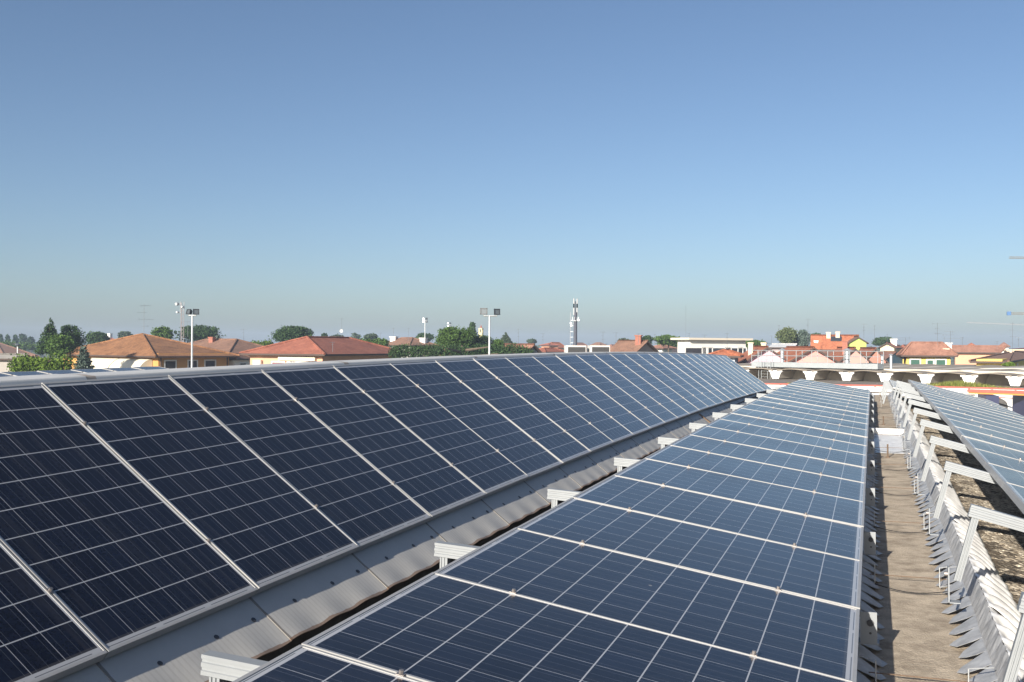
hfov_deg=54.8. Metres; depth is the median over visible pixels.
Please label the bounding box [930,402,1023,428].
solar panel
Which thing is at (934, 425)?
support frame
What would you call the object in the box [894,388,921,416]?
support frame
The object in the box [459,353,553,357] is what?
ridge cap
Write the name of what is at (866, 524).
zinc flashing
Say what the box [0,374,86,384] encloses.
ridge cap
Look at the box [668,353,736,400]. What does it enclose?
solar panel
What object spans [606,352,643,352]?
ridge cap
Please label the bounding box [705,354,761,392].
solar panel
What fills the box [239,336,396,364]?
peach house
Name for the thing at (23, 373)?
solar panel
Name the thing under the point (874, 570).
wire bracket
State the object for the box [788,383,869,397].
solar panel
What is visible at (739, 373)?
solar panel
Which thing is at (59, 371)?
solar panel
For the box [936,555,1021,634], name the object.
zinc flashing
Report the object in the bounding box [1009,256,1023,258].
tower crane
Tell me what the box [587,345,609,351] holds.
roof unit
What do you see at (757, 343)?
broadleaf tree
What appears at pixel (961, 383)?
grass
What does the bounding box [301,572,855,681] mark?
solar panel
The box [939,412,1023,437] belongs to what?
solar panel
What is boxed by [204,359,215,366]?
window
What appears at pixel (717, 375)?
solar panel
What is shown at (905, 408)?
zinc flashing
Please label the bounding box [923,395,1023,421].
solar panel
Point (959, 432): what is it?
solar panel
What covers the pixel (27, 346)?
hedge
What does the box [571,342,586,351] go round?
pink house
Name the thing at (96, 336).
broadleaf tree
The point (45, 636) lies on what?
solar panel
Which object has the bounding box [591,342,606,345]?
distant house
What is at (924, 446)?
zinc flashing
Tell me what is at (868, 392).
solar panel
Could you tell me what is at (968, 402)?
solar panel
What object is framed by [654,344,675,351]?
distant house
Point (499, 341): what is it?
broadleaf tree
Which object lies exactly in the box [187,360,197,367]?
window
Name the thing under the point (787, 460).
solar panel
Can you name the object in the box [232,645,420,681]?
solar panel
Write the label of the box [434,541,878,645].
support frame
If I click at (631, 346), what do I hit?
old house
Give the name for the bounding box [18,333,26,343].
poplar
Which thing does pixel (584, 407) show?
solar panel
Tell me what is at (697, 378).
solar panel
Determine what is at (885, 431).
metal sheet
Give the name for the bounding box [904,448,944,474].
zinc flashing
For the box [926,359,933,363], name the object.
window
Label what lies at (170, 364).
window
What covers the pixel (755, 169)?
sky
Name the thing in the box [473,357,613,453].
solar panel
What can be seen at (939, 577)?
wire bracket
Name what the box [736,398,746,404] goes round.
flashing sheet
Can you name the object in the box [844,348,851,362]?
vent pipe
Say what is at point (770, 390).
support frame
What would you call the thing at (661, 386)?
solar panel
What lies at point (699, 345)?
white block
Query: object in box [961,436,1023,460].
solar panel
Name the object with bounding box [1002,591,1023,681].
support frame
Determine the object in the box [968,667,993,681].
wire bracket
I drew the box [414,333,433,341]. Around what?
broadleaf tree
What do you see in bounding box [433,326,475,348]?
tree
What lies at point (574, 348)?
roof unit
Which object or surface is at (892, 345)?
distant house
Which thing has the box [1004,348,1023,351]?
distant house
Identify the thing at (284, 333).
pine tree
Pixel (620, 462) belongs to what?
support frame
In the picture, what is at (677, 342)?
hedge
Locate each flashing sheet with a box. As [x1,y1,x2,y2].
[53,664,111,681]
[95,598,292,681]
[249,554,388,639]
[352,523,444,588]
[426,500,509,544]
[480,482,549,524]
[523,468,582,503]
[558,456,608,486]
[587,446,623,473]
[611,438,648,458]
[631,432,660,453]
[648,426,676,444]
[663,421,689,437]
[676,417,696,432]
[687,413,708,423]
[698,410,714,421]
[706,407,721,413]
[715,404,731,412]
[723,402,735,410]
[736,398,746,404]
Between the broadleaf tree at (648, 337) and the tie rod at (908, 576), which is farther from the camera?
the broadleaf tree at (648, 337)
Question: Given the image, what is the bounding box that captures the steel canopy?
[967,389,1023,415]
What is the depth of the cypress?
149.71 m
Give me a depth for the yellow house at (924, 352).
100.58 m
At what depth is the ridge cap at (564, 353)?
15.31 m
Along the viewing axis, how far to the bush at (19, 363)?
69.44 m
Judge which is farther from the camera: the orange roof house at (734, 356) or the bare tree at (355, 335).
the bare tree at (355, 335)
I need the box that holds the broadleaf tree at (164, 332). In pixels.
[150,325,176,338]
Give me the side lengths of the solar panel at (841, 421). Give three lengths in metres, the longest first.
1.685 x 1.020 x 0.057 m
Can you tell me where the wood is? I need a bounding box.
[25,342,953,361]
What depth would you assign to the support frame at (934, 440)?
8.57 m
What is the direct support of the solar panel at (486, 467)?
on the flashing sheet at (520, 501)
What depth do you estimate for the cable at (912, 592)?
5.91 m
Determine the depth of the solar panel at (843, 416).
14.78 m
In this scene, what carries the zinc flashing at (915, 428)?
on the factory building at (919, 639)
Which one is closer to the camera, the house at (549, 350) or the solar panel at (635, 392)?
the solar panel at (635, 392)
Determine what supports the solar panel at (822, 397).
on the support frame at (871, 412)
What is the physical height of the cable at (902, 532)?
0.037 m
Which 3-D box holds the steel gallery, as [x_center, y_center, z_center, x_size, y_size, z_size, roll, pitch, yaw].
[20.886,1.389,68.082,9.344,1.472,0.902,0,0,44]
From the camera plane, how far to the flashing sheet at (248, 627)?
4.32 m
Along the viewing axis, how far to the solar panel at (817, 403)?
16.65 m
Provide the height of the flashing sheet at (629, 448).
0.220 m
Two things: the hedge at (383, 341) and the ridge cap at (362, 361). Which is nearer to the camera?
the ridge cap at (362, 361)
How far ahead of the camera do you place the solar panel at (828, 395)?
19.53 m
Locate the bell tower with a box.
[479,326,483,334]
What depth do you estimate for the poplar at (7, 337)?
299.61 m
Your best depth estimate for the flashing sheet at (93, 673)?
3.80 m
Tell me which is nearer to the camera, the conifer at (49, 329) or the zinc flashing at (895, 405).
the zinc flashing at (895, 405)
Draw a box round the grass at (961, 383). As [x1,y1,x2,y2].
[926,379,1019,387]
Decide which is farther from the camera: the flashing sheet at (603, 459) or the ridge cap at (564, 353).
the ridge cap at (564, 353)
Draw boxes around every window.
[164,360,176,368]
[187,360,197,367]
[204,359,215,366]
[271,361,284,363]
[685,347,706,353]
[702,347,712,353]
[707,347,731,353]
[725,347,742,352]
[738,347,746,352]
[909,358,920,363]
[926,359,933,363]
[935,359,946,364]
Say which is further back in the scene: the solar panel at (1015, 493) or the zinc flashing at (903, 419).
the zinc flashing at (903, 419)
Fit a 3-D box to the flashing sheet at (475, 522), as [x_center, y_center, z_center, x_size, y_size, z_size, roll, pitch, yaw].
[-0.316,1.325,7.173,0.269,0.220,1.025,-1,0,20]
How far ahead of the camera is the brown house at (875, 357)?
98.28 m
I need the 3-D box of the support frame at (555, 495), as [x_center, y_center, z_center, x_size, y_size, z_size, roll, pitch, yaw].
[1.380,1.371,7.063,2.315,0.592,2.020,-1,0,20]
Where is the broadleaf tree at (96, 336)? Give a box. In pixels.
[86,331,109,344]
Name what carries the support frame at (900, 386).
on the factory building at (919, 639)
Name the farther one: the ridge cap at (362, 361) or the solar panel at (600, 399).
the solar panel at (600, 399)
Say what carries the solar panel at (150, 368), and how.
on the factory building
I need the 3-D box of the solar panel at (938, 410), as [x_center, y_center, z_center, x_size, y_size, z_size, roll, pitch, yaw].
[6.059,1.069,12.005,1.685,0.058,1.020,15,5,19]
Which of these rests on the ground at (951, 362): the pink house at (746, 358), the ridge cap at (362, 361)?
the pink house at (746, 358)
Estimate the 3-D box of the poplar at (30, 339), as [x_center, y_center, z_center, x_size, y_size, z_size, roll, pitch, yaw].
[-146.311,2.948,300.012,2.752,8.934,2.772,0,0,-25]
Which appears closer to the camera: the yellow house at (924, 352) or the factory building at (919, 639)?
the factory building at (919, 639)
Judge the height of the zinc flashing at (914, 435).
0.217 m
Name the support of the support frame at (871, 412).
on the factory building at (919, 639)
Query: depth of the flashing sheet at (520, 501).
8.07 m
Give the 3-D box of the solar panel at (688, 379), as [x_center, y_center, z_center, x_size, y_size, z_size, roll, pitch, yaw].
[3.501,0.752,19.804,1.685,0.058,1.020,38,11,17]
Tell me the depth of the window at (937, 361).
100.17 m
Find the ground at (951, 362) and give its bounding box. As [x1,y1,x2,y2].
[39,344,953,364]
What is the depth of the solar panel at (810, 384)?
22.42 m
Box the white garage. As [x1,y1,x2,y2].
[229,353,249,365]
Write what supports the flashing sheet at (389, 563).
on the factory building at (919, 639)
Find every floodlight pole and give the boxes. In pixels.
[186,309,198,367]
[480,308,499,354]
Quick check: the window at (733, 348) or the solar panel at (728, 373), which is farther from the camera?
the window at (733, 348)
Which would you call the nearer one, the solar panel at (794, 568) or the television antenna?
the solar panel at (794, 568)
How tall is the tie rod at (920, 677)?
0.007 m
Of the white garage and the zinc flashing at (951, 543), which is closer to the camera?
the zinc flashing at (951, 543)
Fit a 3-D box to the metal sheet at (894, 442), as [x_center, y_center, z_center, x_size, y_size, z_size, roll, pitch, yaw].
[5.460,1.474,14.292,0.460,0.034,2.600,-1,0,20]
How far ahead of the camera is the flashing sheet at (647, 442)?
12.80 m
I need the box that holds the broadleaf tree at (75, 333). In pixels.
[57,325,88,367]
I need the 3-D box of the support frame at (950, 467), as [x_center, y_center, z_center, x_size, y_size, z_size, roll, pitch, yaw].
[3.846,1.108,6.546,2.031,0.569,0.060,-1,0,20]
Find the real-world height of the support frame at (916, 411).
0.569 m
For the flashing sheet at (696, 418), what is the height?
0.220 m
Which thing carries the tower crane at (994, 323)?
on the ground at (951, 362)
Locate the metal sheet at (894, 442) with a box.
[873,434,908,453]
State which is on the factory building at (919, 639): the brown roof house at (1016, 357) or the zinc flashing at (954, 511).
the zinc flashing at (954, 511)
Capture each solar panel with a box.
[0,371,48,375]
[0,373,12,376]
[0,383,257,658]
[0,542,107,681]
[38,370,83,373]
[41,375,358,593]
[71,369,113,372]
[102,367,142,370]
[131,366,168,369]
[168,370,431,551]
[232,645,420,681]
[261,365,485,520]
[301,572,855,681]
[333,362,528,497]
[389,360,562,479]
[435,358,590,465]
[435,527,859,680]
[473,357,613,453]
[506,356,633,444]
[517,497,861,608]
[533,355,650,436]
[556,354,665,429]
[573,475,863,559]
[576,354,677,423]
[594,353,689,419]
[609,353,699,415]
[614,458,864,526]
[624,353,708,411]
[637,353,716,408]
[645,445,865,501]
[648,353,723,405]
[659,353,730,402]
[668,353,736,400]
[669,434,865,482]
[677,353,742,399]
[684,353,747,397]
[690,426,866,467]
[693,354,752,395]
[699,354,756,394]
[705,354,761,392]
[705,418,866,454]
[712,355,764,392]
[717,355,767,390]
[719,413,867,445]
[722,355,771,389]
[730,408,867,436]
[740,403,868,429]
[750,400,868,423]
[756,396,868,418]
[764,393,868,413]
[770,391,868,409]
[775,388,868,406]
[780,386,869,403]
[785,385,869,400]
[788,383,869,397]
[792,381,869,395]
[796,380,869,393]
[799,379,869,391]
[908,380,989,400]
[910,381,998,404]
[911,383,1004,407]
[913,385,1008,409]
[915,387,1017,413]
[918,389,1023,417]
[920,392,1023,419]
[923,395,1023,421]
[926,398,1023,425]
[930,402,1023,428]
[934,407,1023,432]
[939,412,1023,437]
[945,418,1023,443]
[952,426,1023,451]
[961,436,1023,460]
[971,447,1023,471]
[984,462,1023,486]
[1001,481,1023,513]
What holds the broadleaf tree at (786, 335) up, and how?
on the ground at (951, 362)
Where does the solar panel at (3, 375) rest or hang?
on the factory building
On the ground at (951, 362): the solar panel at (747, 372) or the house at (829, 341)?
the house at (829, 341)
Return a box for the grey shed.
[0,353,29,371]
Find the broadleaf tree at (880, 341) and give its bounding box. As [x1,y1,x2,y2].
[871,336,892,345]
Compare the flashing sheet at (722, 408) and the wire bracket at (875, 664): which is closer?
the wire bracket at (875, 664)
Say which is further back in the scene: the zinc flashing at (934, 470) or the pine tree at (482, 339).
the pine tree at (482, 339)
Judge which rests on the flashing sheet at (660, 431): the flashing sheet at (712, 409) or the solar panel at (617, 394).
the solar panel at (617, 394)
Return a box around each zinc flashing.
[856,620,886,681]
[859,567,884,628]
[862,536,882,573]
[864,506,880,536]
[865,485,878,509]
[866,469,878,489]
[867,446,877,460]
[890,403,910,412]
[891,399,907,408]
[892,405,913,416]
[892,409,912,420]
[897,413,919,426]
[897,419,920,430]
[901,424,928,441]
[902,431,929,450]
[903,438,939,461]
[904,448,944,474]
[909,460,955,491]
[913,475,965,511]
[919,496,982,541]
[925,519,1002,580]
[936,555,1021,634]
[950,605,1023,681]
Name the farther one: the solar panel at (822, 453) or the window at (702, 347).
the window at (702, 347)
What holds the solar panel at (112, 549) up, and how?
on the flashing sheet at (248, 627)
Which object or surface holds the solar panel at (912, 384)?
on the mounting rail
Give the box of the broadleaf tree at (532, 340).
[526,338,536,342]
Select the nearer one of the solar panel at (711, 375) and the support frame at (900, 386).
the support frame at (900, 386)
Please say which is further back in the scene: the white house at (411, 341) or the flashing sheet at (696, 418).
the white house at (411, 341)
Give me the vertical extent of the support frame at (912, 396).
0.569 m
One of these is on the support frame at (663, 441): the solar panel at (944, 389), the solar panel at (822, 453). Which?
the solar panel at (822, 453)
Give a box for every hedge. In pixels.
[0,339,37,350]
[357,337,389,345]
[388,342,534,357]
[655,339,765,347]
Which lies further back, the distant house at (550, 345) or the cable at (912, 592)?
the distant house at (550, 345)
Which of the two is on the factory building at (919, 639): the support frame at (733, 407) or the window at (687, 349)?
the support frame at (733, 407)
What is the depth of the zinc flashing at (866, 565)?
6.64 m
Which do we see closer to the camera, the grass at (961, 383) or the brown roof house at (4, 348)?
the grass at (961, 383)
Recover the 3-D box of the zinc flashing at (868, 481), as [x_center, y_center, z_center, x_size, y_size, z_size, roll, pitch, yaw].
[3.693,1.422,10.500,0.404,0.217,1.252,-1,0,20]
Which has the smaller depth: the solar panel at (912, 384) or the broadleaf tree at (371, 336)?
the solar panel at (912, 384)
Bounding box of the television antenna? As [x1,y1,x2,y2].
[1010,322,1016,351]
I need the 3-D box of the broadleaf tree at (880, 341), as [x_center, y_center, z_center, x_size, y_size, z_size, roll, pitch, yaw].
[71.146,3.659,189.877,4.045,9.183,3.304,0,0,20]
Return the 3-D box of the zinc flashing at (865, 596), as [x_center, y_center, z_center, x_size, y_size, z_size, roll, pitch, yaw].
[1.976,1.449,5.799,0.404,0.217,1.252,-1,0,20]
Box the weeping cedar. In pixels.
[73,346,95,368]
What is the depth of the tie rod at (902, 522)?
7.98 m
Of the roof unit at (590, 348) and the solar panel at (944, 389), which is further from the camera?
the roof unit at (590, 348)
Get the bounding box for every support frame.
[201,650,267,681]
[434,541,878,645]
[547,488,876,555]
[614,457,875,505]
[658,437,875,474]
[689,422,874,453]
[712,412,874,438]
[730,404,873,426]
[745,398,873,417]
[757,393,873,409]
[766,389,873,405]
[775,386,872,398]
[879,381,889,395]
[880,384,891,401]
[880,386,921,403]
[890,380,912,404]
[892,384,916,403]
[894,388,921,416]
[896,393,926,424]
[899,399,933,435]
[903,407,942,448]
[908,419,954,467]
[915,435,971,494]
[926,461,998,534]
[944,504,1023,603]
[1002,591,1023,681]
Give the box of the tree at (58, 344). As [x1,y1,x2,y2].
[44,333,75,359]
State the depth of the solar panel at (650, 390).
15.98 m
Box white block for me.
[670,338,752,353]
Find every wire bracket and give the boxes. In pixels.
[858,655,875,681]
[862,561,874,582]
[939,566,956,587]
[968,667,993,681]
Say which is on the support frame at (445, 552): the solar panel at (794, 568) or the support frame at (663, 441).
the solar panel at (794, 568)
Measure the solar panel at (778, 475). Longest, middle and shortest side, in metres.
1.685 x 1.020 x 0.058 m
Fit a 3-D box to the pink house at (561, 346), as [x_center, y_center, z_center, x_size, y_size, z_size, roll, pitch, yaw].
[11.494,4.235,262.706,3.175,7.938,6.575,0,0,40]
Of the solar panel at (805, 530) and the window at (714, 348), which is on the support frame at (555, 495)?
the solar panel at (805, 530)
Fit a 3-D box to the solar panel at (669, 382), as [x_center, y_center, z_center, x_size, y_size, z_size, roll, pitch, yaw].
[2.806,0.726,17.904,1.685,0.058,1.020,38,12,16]
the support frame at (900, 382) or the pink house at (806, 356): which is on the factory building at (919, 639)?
the support frame at (900, 382)
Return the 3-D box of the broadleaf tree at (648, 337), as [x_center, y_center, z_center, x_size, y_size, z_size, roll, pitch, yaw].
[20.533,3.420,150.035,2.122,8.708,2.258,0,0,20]
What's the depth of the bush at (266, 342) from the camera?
129.68 m
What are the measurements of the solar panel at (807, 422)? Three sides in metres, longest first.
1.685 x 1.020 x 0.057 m
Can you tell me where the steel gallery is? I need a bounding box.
[751,350,883,372]
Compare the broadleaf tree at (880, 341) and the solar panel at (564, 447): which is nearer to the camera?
the solar panel at (564, 447)
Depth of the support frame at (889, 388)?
22.77 m
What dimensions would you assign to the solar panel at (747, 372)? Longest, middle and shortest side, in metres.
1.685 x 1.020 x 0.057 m
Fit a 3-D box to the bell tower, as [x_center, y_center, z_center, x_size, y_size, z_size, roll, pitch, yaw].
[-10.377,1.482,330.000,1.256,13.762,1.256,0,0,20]
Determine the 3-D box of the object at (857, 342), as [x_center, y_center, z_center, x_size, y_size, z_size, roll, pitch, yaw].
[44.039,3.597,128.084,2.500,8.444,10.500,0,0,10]
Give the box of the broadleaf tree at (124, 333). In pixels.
[117,331,132,337]
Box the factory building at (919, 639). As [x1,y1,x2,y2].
[227,389,1023,681]
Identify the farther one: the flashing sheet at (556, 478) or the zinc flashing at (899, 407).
the zinc flashing at (899, 407)
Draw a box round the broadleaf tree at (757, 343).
[746,340,760,347]
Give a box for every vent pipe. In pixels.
[779,348,784,361]
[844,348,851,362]
[889,354,892,368]
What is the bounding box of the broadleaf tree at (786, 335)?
[775,326,797,342]
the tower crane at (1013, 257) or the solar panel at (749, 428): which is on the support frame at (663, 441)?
the solar panel at (749, 428)
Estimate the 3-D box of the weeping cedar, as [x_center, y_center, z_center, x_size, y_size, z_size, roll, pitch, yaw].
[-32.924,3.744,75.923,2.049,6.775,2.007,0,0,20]
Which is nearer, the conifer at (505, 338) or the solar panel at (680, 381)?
the solar panel at (680, 381)
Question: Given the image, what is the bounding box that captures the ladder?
[758,351,770,378]
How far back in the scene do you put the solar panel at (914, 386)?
18.77 m
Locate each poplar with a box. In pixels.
[4,334,10,344]
[12,334,18,343]
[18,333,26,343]
[26,336,34,352]
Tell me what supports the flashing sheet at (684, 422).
on the factory building at (919, 639)
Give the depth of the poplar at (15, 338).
299.59 m
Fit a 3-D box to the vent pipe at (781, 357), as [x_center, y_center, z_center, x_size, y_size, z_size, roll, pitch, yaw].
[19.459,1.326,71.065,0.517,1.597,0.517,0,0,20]
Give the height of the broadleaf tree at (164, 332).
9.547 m
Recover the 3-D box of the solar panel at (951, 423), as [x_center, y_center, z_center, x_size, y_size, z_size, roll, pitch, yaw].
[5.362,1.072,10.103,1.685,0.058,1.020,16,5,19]
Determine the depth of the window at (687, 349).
115.30 m
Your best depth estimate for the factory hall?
64.23 m
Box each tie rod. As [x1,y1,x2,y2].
[869,672,970,681]
[870,520,930,523]
[870,574,946,579]
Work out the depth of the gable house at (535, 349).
100.97 m
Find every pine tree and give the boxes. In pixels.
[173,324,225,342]
[268,325,314,342]
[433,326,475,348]
[464,332,494,350]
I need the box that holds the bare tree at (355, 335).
[351,333,361,338]
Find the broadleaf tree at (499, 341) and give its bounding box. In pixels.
[491,337,504,347]
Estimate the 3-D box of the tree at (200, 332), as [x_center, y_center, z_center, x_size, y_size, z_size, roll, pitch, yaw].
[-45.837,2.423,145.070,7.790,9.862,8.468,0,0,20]
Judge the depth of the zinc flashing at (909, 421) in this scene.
16.00 m
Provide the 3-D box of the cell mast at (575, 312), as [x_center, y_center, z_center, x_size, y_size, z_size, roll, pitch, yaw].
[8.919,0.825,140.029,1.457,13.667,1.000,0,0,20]
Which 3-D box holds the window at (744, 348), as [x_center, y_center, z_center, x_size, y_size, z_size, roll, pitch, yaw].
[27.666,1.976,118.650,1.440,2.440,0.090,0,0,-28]
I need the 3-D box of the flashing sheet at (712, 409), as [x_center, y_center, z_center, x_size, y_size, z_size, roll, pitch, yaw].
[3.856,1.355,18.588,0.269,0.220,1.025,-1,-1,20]
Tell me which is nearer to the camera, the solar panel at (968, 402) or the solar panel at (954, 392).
the solar panel at (968, 402)
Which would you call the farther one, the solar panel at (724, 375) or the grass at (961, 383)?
the grass at (961, 383)
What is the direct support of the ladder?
on the factory hall
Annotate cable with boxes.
[874,526,928,532]
[875,584,956,593]
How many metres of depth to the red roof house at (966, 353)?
136.09 m
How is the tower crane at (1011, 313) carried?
on the ground at (951, 362)
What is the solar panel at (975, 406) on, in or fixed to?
on the mounting rail
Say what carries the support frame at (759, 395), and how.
on the factory building at (919, 639)
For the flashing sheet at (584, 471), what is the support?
on the factory building at (919, 639)
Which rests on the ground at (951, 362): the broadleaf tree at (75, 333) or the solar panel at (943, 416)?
the broadleaf tree at (75, 333)
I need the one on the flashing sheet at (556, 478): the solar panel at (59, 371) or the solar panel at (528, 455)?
the solar panel at (528, 455)
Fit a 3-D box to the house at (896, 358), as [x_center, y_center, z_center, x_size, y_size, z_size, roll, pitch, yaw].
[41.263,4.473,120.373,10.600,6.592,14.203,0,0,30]
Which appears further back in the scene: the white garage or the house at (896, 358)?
the house at (896, 358)
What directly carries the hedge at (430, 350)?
on the ground at (951, 362)
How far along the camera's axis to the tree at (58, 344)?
87.50 m
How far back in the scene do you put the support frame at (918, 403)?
13.81 m
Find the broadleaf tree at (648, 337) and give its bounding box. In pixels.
[642,335,652,343]
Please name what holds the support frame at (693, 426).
on the factory building at (919, 639)
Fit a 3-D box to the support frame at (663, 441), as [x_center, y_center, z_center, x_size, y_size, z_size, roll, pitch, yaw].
[2.771,1.354,10.867,2.315,0.592,2.020,-1,0,20]
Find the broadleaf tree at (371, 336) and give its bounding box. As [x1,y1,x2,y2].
[363,333,378,339]
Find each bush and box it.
[6,352,75,371]
[252,339,273,345]
[1001,362,1015,365]
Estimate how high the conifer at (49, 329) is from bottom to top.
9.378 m
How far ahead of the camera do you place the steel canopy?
50.16 m
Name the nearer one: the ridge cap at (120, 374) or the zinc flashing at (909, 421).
the ridge cap at (120, 374)
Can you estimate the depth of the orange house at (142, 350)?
102.56 m
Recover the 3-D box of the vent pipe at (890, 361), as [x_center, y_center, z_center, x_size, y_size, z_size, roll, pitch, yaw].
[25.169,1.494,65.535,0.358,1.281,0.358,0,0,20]
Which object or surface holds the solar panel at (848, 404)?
on the support frame at (871, 412)
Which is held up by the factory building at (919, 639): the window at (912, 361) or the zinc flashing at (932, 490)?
the zinc flashing at (932, 490)
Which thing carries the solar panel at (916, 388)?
on the mounting rail
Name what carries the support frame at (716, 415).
on the factory building at (919, 639)
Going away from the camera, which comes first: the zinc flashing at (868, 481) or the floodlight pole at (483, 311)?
the zinc flashing at (868, 481)
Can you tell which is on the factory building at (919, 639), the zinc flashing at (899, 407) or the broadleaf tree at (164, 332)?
the zinc flashing at (899, 407)
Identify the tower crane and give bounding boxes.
[968,322,1022,324]
[1007,312,1023,314]
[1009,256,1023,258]
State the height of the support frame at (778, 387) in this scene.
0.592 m
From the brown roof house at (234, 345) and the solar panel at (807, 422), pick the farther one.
the brown roof house at (234, 345)
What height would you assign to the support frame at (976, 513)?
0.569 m
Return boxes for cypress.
[469,322,476,333]
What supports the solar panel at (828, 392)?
on the support frame at (759, 395)
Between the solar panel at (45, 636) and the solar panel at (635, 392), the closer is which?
the solar panel at (45, 636)
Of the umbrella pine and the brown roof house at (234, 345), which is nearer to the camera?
the brown roof house at (234, 345)
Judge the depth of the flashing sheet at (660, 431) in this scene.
13.90 m
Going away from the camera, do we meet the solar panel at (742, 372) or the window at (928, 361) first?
the solar panel at (742, 372)
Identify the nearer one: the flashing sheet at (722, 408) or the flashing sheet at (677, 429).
the flashing sheet at (677, 429)
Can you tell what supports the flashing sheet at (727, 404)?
on the factory building at (919, 639)
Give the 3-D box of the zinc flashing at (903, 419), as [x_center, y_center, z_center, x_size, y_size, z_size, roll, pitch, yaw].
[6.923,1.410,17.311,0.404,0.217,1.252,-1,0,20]
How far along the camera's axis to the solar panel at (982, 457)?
7.50 m
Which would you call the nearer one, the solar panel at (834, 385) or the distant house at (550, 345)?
the solar panel at (834, 385)
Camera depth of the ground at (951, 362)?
491.08 m
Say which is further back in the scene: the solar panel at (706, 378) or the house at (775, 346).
the house at (775, 346)
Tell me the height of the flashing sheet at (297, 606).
0.220 m
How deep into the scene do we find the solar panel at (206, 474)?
5.46 m
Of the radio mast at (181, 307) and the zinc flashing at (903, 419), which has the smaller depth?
the zinc flashing at (903, 419)
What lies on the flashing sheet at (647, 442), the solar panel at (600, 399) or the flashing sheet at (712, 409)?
the solar panel at (600, 399)
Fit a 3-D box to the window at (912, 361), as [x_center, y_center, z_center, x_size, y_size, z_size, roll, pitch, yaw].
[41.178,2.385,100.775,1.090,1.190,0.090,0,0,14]
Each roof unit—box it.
[564,345,585,351]
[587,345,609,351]
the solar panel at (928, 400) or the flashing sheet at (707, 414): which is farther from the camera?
the flashing sheet at (707, 414)
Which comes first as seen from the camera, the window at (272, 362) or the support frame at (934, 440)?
the support frame at (934, 440)
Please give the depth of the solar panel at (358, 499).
6.43 m
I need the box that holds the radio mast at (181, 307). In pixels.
[175,302,184,341]
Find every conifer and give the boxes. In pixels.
[34,317,56,356]
[501,332,512,342]
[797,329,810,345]
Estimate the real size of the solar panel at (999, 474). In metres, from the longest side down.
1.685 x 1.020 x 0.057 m
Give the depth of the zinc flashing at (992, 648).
4.57 m
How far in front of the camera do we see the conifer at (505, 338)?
149.66 m
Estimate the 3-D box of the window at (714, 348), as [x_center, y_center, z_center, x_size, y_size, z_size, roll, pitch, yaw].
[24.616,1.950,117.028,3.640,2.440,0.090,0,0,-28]
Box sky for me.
[0,0,1023,348]
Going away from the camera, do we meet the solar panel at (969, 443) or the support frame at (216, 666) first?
the support frame at (216, 666)
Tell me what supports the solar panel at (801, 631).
on the support frame at (445, 552)
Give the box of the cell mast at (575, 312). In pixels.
[570,299,579,345]
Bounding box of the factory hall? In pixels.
[737,362,1023,397]
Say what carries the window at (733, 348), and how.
in the white block
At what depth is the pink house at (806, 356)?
90.22 m
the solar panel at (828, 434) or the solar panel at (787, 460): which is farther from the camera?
the solar panel at (828, 434)
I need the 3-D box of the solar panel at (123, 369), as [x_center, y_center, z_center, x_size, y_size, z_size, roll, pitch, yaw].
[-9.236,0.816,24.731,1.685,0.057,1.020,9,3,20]
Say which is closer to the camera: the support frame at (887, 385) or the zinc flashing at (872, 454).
the zinc flashing at (872, 454)
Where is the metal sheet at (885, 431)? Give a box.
[874,428,904,433]
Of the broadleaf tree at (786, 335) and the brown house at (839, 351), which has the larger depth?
the broadleaf tree at (786, 335)
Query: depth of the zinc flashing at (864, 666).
4.58 m
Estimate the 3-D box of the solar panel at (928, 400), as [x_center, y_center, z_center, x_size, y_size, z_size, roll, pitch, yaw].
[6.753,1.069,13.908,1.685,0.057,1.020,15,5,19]
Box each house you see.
[0,343,39,357]
[63,333,239,368]
[190,337,263,355]
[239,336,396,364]
[387,336,435,357]
[449,343,542,354]
[539,343,559,347]
[539,347,563,352]
[550,342,563,349]
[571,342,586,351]
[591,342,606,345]
[610,335,658,351]
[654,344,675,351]
[708,349,744,362]
[738,342,786,362]
[769,343,797,352]
[777,346,840,362]
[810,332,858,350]
[820,350,903,363]
[829,340,871,362]
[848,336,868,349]
[858,347,888,362]
[877,339,903,352]
[896,341,958,364]
[952,345,1007,364]
[968,350,1023,365]
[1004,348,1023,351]
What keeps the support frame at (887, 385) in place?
on the factory building at (919, 639)
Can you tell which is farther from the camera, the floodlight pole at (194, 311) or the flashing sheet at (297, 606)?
the floodlight pole at (194, 311)
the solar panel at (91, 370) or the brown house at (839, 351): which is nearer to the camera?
the solar panel at (91, 370)
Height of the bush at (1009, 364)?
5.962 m
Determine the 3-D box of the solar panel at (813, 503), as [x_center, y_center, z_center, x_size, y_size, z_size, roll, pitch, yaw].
[1.672,1.082,7.163,1.685,0.058,1.020,9,4,20]
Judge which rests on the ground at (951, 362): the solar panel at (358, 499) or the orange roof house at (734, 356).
the orange roof house at (734, 356)
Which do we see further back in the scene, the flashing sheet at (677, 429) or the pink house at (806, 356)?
the pink house at (806, 356)
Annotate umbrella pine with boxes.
[653,334,679,351]
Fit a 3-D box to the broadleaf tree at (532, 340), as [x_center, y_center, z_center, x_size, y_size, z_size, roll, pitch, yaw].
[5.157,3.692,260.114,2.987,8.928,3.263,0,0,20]
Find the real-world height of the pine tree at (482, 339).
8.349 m
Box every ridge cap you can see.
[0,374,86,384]
[71,361,344,379]
[333,356,474,364]
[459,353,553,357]
[551,352,605,354]
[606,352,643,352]

